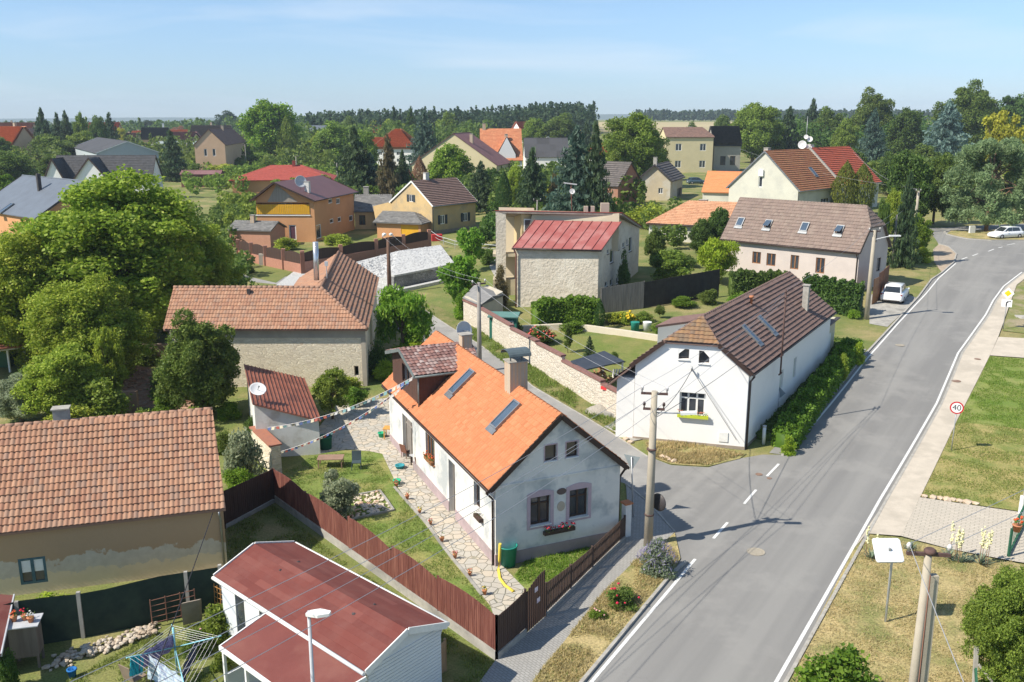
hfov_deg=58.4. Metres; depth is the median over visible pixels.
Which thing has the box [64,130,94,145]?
tree
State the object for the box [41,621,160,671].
stone heap
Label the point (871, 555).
yucca
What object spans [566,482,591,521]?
window
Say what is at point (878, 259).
window
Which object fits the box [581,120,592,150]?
spruce tree
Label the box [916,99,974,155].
fir tree
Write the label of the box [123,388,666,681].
overhead cable
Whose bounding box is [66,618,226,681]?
yard grass
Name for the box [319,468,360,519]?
tree
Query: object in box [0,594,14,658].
shed
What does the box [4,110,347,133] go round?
horizon trees
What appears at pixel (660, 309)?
tree
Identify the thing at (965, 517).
overhead cable
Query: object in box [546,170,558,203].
spruce tree
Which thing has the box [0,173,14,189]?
tree
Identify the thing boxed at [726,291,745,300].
shrub
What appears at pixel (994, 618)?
tree
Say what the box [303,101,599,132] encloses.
pine forest
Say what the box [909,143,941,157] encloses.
tree
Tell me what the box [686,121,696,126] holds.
tree
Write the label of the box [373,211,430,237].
garage
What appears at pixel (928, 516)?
driveway
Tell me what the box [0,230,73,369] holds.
tree
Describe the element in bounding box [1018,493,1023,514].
utility pillar
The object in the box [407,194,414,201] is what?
window
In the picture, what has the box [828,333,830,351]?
door
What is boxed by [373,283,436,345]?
tree
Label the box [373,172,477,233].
house
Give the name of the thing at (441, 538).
flower pot
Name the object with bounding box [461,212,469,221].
window
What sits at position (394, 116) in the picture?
spruce tree
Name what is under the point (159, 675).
laundry
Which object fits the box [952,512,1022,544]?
overhead cable
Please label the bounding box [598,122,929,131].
wheat field
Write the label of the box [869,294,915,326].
parking patch
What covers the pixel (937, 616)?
overhead cable
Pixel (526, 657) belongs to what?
grey pavement
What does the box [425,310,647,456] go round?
side street edging
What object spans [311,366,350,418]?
tree
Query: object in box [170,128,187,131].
house
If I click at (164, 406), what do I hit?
shrub
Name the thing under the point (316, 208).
house
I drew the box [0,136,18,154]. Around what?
tree
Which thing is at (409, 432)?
door
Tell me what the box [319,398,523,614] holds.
stone path
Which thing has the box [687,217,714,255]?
tree
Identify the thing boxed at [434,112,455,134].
tree
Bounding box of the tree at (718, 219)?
[707,206,730,239]
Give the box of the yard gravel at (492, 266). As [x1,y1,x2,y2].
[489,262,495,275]
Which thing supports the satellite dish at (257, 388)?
attached to the outbuilding at (285, 399)
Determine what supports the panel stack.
on the ground at (914, 280)
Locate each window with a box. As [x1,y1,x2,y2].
[18,556,47,584]
[234,594,246,631]
[316,224,320,238]
[359,215,365,224]
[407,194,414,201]
[428,435,434,466]
[438,215,447,224]
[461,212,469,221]
[472,484,479,513]
[524,219,530,230]
[527,490,553,530]
[544,443,557,462]
[565,440,578,458]
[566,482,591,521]
[610,249,613,263]
[629,237,631,252]
[658,188,662,193]
[675,144,681,150]
[675,161,680,167]
[677,349,689,360]
[679,392,705,415]
[698,351,709,364]
[699,161,704,167]
[700,144,705,150]
[720,156,725,164]
[730,156,734,164]
[752,251,760,263]
[758,176,762,186]
[767,253,775,265]
[779,369,782,387]
[790,255,798,269]
[793,358,795,377]
[815,258,824,273]
[821,198,828,201]
[876,258,879,270]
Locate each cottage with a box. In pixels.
[381,330,629,566]
[646,199,736,242]
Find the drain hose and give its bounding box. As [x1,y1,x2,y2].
[497,543,514,591]
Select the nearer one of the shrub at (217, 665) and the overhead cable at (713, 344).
the shrub at (217, 665)
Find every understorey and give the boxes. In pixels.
[1,203,258,285]
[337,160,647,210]
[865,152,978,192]
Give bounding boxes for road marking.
[589,243,1021,681]
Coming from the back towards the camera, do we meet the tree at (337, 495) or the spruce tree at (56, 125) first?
the spruce tree at (56, 125)
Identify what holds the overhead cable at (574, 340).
attached to the utility pole at (657, 501)
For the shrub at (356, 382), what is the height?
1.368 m
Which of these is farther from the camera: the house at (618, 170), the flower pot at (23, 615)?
the house at (618, 170)
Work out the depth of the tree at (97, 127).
401.07 m
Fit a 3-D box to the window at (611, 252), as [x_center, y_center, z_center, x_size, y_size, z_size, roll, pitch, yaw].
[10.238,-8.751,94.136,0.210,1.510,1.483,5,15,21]
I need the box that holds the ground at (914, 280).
[0,120,1023,681]
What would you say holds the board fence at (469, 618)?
on the ground at (914, 280)
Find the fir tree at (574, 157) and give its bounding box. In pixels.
[538,124,611,211]
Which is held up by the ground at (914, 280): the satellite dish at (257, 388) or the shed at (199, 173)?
the shed at (199, 173)
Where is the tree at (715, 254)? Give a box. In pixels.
[696,237,742,283]
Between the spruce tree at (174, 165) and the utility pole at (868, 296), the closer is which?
the utility pole at (868, 296)
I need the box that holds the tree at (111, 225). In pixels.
[3,164,219,337]
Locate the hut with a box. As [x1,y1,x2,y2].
[463,285,504,310]
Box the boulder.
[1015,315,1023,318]
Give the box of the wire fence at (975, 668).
[972,646,992,681]
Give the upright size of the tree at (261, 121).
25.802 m
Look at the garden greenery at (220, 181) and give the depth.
248.87 m
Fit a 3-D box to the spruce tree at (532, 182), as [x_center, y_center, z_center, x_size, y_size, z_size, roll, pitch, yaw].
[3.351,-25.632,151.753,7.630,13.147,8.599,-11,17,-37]
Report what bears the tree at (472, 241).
on the ground at (914, 280)
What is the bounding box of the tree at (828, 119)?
[811,106,844,146]
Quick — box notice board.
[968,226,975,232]
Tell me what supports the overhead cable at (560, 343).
attached to the utility pole at (657, 501)
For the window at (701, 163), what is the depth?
282.18 m
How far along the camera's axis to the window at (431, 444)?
50.42 m
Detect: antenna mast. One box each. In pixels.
[564,182,576,211]
[798,116,812,148]
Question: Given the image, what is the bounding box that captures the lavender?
[636,537,678,579]
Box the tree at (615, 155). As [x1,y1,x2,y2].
[606,149,622,161]
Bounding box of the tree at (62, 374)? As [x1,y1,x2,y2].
[9,342,107,418]
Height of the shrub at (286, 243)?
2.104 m
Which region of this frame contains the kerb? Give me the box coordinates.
[579,230,1023,681]
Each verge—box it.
[424,301,614,431]
[534,533,679,681]
[644,439,745,465]
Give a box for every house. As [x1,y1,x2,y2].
[0,120,35,127]
[0,123,38,167]
[0,174,82,236]
[0,343,26,371]
[44,155,163,191]
[88,122,121,132]
[118,132,140,141]
[141,123,168,145]
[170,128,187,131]
[173,132,200,140]
[190,122,231,135]
[193,125,246,169]
[228,161,336,194]
[249,175,357,241]
[305,125,326,130]
[354,186,391,228]
[371,137,382,144]
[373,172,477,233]
[375,129,417,165]
[410,132,511,174]
[480,123,522,165]
[493,203,641,307]
[512,122,524,142]
[523,138,568,168]
[599,161,641,204]
[607,271,839,449]
[659,126,714,172]
[701,171,742,201]
[709,126,742,170]
[720,197,891,288]
[726,147,839,202]
[806,144,881,206]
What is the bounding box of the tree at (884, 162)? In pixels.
[875,150,894,195]
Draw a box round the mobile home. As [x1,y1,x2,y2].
[211,540,449,681]
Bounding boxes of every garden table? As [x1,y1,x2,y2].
[317,454,343,467]
[382,425,389,438]
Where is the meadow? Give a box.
[922,208,1023,225]
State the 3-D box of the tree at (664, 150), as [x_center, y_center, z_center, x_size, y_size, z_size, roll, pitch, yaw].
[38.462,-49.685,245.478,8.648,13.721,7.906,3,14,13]
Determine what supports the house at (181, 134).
on the ground at (914, 280)
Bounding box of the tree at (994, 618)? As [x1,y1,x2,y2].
[957,563,1023,681]
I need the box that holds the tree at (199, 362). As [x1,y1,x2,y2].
[151,307,243,409]
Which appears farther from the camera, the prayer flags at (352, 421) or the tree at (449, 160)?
the tree at (449, 160)
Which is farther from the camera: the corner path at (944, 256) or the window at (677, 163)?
the window at (677, 163)
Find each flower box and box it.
[423,450,433,465]
[473,508,483,522]
[543,521,575,535]
[677,409,708,419]
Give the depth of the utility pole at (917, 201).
132.34 m
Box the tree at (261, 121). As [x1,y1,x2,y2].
[236,98,304,157]
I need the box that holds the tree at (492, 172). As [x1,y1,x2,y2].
[487,167,500,180]
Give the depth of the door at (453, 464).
47.60 m
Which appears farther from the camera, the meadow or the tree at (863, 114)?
the tree at (863, 114)
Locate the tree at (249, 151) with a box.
[244,141,252,158]
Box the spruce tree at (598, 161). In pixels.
[577,120,616,211]
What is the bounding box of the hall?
[74,137,159,161]
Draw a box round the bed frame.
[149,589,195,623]
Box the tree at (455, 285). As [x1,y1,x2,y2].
[436,254,480,306]
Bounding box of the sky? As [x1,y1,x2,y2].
[0,0,1023,118]
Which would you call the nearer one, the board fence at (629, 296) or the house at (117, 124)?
the board fence at (629, 296)
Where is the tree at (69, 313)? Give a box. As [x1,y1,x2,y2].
[16,272,159,382]
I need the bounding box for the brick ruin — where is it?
[121,365,192,408]
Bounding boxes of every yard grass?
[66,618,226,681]
[227,505,494,681]
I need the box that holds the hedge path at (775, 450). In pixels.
[770,349,865,453]
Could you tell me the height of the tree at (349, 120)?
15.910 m
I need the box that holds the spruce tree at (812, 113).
[802,97,819,124]
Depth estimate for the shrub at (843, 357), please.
69.00 m
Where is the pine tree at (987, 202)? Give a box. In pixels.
[937,136,1023,230]
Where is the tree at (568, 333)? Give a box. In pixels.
[564,323,572,352]
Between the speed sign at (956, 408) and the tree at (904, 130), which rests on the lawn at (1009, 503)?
the speed sign at (956, 408)
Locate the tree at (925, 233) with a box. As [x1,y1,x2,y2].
[910,212,933,249]
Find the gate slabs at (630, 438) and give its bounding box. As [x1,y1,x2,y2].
[605,423,639,440]
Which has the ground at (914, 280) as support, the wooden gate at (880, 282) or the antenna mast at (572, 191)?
the wooden gate at (880, 282)
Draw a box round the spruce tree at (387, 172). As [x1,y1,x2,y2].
[372,132,403,196]
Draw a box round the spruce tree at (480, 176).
[467,160,495,212]
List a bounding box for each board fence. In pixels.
[223,468,274,528]
[273,468,497,659]
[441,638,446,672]
[495,588,526,659]
[600,281,644,311]
[644,269,719,307]
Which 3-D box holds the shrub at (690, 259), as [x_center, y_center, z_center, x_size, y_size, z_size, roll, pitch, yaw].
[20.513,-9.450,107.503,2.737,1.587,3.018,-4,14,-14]
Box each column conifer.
[274,115,299,155]
[411,155,427,179]
[495,171,512,209]
[594,298,605,326]
[829,160,860,203]
[846,162,877,207]
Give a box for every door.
[289,225,296,239]
[401,225,417,235]
[405,416,412,461]
[453,464,455,511]
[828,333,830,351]
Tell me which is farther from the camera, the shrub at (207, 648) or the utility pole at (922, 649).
the shrub at (207, 648)
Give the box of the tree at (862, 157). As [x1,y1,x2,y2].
[852,148,867,165]
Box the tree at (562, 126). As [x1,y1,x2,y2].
[540,113,575,139]
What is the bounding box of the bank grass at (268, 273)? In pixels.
[246,263,291,282]
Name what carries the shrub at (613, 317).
on the ground at (914, 280)
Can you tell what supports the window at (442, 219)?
in the house at (445, 205)
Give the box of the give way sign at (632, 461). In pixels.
[624,454,639,516]
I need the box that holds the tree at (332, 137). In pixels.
[310,120,350,163]
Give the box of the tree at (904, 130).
[885,106,924,153]
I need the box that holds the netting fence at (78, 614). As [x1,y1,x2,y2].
[4,564,222,643]
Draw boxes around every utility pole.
[382,233,393,285]
[472,279,485,359]
[533,198,540,210]
[641,386,696,546]
[864,227,900,319]
[891,215,897,262]
[906,542,951,681]
[914,189,920,216]
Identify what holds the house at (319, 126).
on the ground at (914, 280)
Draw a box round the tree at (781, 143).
[769,130,787,149]
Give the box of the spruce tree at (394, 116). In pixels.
[388,106,397,130]
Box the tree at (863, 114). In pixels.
[846,86,895,150]
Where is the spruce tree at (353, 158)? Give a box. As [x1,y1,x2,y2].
[330,125,378,213]
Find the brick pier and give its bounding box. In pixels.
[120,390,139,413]
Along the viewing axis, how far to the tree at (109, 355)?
63.13 m
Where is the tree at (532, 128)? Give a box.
[521,117,548,141]
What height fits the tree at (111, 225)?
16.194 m
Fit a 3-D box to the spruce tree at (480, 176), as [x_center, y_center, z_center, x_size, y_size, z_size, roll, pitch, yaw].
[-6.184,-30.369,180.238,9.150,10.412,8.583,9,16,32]
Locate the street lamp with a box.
[305,608,330,681]
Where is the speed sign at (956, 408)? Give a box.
[950,402,963,449]
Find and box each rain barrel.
[320,434,331,449]
[501,543,517,567]
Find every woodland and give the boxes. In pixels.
[295,119,496,151]
[748,112,1023,154]
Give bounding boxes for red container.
[431,234,441,240]
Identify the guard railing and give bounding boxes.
[431,231,495,248]
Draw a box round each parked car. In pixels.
[686,177,704,183]
[880,282,909,302]
[987,226,1023,238]
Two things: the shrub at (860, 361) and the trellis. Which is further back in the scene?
the shrub at (860, 361)
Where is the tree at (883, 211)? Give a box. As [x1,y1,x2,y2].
[878,197,890,233]
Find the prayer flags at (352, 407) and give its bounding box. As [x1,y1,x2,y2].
[267,377,412,429]
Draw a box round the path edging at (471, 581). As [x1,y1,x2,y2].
[393,486,483,595]
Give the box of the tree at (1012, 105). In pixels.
[998,92,1023,139]
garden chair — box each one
[118,664,147,681]
[351,450,361,470]
[399,444,408,458]
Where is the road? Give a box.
[585,224,1023,681]
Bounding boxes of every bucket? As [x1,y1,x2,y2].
[378,431,383,437]
[393,478,400,484]
[395,463,404,468]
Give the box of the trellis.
[213,583,222,603]
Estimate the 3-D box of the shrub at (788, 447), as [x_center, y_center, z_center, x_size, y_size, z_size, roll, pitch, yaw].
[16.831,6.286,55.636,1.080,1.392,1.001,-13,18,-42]
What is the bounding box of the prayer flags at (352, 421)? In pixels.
[281,381,408,452]
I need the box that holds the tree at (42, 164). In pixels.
[35,154,55,175]
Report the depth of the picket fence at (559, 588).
40.50 m
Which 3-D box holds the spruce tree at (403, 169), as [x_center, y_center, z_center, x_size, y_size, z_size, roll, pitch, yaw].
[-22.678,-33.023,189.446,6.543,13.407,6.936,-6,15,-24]
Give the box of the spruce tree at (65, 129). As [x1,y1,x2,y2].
[58,110,73,139]
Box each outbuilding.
[226,214,286,247]
[244,364,320,456]
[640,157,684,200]
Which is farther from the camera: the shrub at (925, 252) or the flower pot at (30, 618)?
the shrub at (925, 252)
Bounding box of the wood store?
[571,351,624,384]
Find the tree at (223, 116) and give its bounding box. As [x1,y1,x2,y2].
[214,110,237,124]
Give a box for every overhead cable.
[70,387,641,681]
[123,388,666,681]
[150,513,212,681]
[159,403,642,681]
[211,403,663,681]
[474,282,639,385]
[486,280,664,386]
[644,294,781,385]
[657,364,736,416]
[657,370,691,414]
[666,300,783,401]
[669,290,787,386]
[672,299,782,384]
[693,372,735,438]
[909,544,963,681]
[911,490,1022,542]
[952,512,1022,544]
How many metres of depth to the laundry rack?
32.85 m
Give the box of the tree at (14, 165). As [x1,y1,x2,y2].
[0,150,43,178]
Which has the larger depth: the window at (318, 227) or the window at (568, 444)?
the window at (318, 227)
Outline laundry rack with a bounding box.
[126,624,221,681]
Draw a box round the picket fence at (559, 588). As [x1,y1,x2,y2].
[545,515,625,616]
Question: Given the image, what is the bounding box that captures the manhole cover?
[747,547,764,555]
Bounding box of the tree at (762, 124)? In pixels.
[726,102,787,162]
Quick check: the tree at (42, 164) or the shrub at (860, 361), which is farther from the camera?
the tree at (42, 164)
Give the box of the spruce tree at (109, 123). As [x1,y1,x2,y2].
[104,111,119,139]
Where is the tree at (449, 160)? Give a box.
[427,143,475,180]
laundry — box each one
[129,655,143,676]
[139,635,173,670]
[147,654,182,681]
[182,643,196,681]
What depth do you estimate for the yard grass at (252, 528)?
44.48 m
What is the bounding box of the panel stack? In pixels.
[612,369,623,377]
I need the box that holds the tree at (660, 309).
[654,305,664,314]
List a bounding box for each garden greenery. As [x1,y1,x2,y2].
[181,157,379,194]
[216,190,256,228]
[478,193,687,246]
[478,201,506,244]
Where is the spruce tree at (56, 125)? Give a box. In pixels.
[50,112,64,140]
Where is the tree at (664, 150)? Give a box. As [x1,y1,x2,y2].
[655,132,671,161]
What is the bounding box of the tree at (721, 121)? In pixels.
[713,113,730,125]
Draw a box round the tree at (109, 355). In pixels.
[90,325,130,390]
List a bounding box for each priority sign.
[777,387,784,410]
[1001,288,1013,328]
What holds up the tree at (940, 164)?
on the ground at (914, 280)
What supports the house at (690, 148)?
on the ground at (914, 280)
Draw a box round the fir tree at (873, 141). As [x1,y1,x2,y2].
[855,108,889,162]
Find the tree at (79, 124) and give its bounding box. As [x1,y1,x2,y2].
[72,112,88,133]
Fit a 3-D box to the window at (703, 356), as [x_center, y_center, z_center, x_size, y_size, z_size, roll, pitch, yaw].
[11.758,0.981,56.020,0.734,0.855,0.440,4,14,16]
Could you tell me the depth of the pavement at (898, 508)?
58.92 m
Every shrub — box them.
[0,647,20,681]
[15,365,25,375]
[35,591,69,597]
[41,404,97,420]
[71,376,134,415]
[127,338,163,366]
[135,407,148,412]
[146,376,188,402]
[146,396,181,411]
[179,627,213,660]
[187,163,203,169]
[195,603,230,645]
[204,163,235,172]
[209,651,236,673]
[215,401,242,421]
[216,429,230,455]
[220,427,269,479]
[221,467,256,489]
[243,415,252,439]
[245,151,277,169]
[273,236,300,250]
[323,233,356,246]
[336,375,364,395]
[343,386,369,406]
[368,338,391,376]
[372,358,392,380]
[392,340,422,361]
[453,288,468,319]
[479,248,495,264]
[494,264,508,306]
[517,321,522,330]
[527,325,556,342]
[558,321,587,333]
[587,608,610,619]
[604,582,639,611]
[605,311,625,324]
[612,351,618,356]
[616,249,630,284]
[618,310,638,324]
[624,202,665,226]
[634,310,655,322]
[649,321,663,333]
[670,295,696,307]
[684,254,698,265]
[696,289,718,304]
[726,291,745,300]
[779,434,797,456]
[792,642,881,681]
[838,353,849,381]
[847,309,860,318]
[852,341,866,365]
[914,246,931,263]
[978,660,1001,681]
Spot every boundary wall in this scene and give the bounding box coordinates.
[236,239,304,273]
[300,229,430,273]
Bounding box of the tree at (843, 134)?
[829,117,859,149]
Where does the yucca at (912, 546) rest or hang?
on the dry lawn at (949, 618)
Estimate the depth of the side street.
60.31 m
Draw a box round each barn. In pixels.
[0,405,226,595]
[163,242,378,386]
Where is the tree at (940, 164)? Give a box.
[922,151,961,223]
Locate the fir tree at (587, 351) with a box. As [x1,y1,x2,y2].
[582,336,595,356]
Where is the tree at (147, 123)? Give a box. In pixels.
[138,120,154,126]
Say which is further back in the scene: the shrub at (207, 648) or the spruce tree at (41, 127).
the spruce tree at (41, 127)
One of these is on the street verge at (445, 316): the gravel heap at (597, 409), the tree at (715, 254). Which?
the gravel heap at (597, 409)
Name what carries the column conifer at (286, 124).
on the ground at (914, 280)
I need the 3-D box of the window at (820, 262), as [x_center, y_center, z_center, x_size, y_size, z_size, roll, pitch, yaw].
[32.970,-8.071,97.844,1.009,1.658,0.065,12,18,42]
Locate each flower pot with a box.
[9,610,17,621]
[19,608,27,620]
[26,610,34,622]
[438,532,444,540]
[482,585,486,594]
[1011,516,1023,532]
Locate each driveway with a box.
[901,497,1023,562]
[990,337,1023,357]
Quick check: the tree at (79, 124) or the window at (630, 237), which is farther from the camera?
the tree at (79, 124)
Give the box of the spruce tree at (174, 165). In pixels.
[157,130,189,181]
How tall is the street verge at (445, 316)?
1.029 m
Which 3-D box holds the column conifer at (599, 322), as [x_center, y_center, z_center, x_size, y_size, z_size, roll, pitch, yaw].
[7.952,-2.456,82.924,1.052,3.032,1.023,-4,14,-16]
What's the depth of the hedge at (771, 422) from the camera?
61.79 m
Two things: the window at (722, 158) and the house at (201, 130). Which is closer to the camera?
the window at (722, 158)
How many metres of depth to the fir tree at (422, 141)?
287.44 m
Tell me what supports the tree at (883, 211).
on the ground at (914, 280)
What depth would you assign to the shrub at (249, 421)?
58.40 m
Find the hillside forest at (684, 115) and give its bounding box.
[634,108,942,120]
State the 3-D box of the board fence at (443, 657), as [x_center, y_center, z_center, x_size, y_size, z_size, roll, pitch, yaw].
[-2.932,11.846,33.435,0.140,1.430,1.669,10,17,35]
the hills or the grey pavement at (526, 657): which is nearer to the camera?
the grey pavement at (526, 657)
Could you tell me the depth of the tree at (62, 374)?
59.58 m
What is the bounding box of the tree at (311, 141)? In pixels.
[308,130,318,152]
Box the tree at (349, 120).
[339,115,358,128]
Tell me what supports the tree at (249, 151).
on the ground at (914, 280)
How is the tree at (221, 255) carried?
on the ground at (914, 280)
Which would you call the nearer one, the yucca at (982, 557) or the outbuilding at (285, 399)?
the yucca at (982, 557)
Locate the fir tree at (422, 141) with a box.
[405,110,438,170]
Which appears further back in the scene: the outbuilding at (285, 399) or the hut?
the hut
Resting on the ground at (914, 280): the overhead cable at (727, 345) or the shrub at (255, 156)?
the shrub at (255, 156)
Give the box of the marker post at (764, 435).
[762,425,766,444]
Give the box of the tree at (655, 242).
[644,225,666,265]
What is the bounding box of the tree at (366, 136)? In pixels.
[348,128,379,163]
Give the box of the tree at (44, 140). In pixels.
[27,133,76,159]
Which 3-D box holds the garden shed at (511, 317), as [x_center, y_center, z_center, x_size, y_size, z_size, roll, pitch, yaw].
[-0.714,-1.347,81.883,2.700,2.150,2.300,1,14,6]
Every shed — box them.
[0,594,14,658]
[179,170,224,186]
[487,311,519,338]
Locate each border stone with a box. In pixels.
[943,496,951,501]
[962,499,971,504]
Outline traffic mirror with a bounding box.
[872,538,903,621]
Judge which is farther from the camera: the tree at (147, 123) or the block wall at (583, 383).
the tree at (147, 123)
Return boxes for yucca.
[864,526,878,560]
[902,540,915,550]
[941,521,961,560]
[952,529,970,564]
[969,526,993,566]
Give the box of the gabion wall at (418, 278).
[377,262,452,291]
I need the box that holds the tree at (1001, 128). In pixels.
[981,108,1023,178]
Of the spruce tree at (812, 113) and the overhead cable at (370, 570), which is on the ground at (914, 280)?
the spruce tree at (812, 113)
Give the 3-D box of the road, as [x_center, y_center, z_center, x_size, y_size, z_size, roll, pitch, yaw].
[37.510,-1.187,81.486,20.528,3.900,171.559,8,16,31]
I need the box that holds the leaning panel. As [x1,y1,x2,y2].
[181,599,201,624]
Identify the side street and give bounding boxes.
[244,275,666,517]
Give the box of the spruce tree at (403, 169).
[396,149,410,191]
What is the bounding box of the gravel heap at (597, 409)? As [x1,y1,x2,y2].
[586,404,606,414]
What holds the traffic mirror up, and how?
on the dry lawn at (949, 618)
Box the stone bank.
[357,245,452,283]
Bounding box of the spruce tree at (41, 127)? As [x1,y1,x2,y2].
[32,107,51,136]
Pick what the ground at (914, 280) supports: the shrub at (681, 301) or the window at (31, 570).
the shrub at (681, 301)
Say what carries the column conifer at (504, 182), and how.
on the ground at (914, 280)
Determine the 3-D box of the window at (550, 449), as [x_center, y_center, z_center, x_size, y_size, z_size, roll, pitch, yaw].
[1.756,5.110,41.963,0.698,0.870,0.230,-6,15,-23]
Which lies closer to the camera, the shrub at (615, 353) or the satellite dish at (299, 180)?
the shrub at (615, 353)
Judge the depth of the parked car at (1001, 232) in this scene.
127.19 m
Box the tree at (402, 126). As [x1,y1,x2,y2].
[376,118,404,132]
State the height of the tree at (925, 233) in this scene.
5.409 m
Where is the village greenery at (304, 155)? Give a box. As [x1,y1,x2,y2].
[7,130,338,172]
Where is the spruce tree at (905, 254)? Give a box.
[886,170,922,268]
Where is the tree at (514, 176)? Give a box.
[503,161,523,205]
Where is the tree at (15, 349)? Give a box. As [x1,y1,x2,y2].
[0,297,26,355]
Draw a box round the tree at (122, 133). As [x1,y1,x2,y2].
[117,127,125,139]
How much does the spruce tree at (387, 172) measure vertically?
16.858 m
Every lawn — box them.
[282,449,492,612]
[513,547,590,590]
[542,335,656,382]
[789,534,1023,681]
[920,420,1023,510]
[958,356,1023,428]
[1003,279,1023,332]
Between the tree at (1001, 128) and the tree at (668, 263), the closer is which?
the tree at (668, 263)
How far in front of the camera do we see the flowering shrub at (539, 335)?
78.90 m
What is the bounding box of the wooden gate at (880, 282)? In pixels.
[872,265,889,303]
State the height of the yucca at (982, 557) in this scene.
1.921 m
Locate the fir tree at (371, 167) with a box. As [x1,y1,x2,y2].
[356,152,381,193]
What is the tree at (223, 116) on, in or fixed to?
on the ground at (914, 280)
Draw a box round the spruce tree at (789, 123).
[775,106,801,149]
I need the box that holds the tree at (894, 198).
[885,188,902,238]
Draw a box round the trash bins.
[631,321,651,331]
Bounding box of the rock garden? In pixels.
[341,489,394,519]
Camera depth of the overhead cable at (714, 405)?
56.15 m
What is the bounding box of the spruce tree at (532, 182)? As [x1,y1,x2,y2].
[511,146,552,207]
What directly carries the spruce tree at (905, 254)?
on the ground at (914, 280)
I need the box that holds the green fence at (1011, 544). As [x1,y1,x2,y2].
[1007,505,1023,556]
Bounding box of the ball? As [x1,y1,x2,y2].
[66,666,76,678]
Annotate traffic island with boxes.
[947,229,1023,239]
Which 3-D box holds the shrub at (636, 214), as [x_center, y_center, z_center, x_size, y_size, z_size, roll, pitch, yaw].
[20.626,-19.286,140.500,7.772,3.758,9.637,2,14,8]
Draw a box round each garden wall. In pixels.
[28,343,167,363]
[249,426,281,472]
[522,323,657,340]
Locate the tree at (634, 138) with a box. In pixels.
[601,110,668,173]
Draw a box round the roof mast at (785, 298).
[778,289,788,374]
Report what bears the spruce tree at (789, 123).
on the ground at (914, 280)
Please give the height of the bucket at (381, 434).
0.350 m
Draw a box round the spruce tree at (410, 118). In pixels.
[403,106,417,130]
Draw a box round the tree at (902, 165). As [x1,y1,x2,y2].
[885,148,936,216]
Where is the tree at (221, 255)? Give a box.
[167,219,248,310]
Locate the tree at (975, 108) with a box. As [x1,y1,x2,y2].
[927,79,999,151]
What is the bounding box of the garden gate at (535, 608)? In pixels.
[526,570,544,631]
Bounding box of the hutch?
[7,613,44,667]
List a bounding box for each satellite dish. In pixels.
[249,382,265,399]
[295,175,306,186]
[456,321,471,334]
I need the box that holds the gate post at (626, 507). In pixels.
[620,499,632,536]
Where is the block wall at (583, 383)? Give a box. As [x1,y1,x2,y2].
[462,299,616,417]
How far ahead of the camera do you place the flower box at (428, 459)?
50.05 m
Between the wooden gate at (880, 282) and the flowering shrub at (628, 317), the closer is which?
the flowering shrub at (628, 317)
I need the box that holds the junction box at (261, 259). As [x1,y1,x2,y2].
[259,254,263,264]
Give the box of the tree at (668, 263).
[648,249,694,280]
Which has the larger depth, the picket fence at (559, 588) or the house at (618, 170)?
the house at (618, 170)
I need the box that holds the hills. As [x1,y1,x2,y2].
[0,114,676,122]
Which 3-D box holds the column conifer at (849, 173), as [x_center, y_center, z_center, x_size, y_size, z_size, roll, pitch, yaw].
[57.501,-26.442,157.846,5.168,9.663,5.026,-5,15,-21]
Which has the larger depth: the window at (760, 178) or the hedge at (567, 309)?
the window at (760, 178)
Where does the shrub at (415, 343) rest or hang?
on the ground at (914, 280)
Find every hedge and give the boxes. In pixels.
[530,294,599,325]
[727,267,787,295]
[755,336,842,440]
[770,337,864,449]
[802,272,865,315]
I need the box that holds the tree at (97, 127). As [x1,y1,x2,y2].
[88,115,110,137]
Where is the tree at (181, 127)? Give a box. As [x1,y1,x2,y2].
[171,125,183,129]
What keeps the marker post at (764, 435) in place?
on the ground at (914, 280)
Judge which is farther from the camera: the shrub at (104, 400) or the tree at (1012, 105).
the tree at (1012, 105)
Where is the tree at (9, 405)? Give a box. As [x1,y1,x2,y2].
[0,373,42,422]
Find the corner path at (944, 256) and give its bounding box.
[933,245,954,271]
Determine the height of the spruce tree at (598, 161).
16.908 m
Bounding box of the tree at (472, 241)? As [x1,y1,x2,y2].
[456,227,484,265]
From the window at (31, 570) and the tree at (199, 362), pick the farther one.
the tree at (199, 362)
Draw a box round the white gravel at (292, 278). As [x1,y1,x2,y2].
[277,272,303,285]
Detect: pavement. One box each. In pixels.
[480,485,673,681]
[855,274,1023,545]
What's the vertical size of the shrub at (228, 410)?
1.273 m

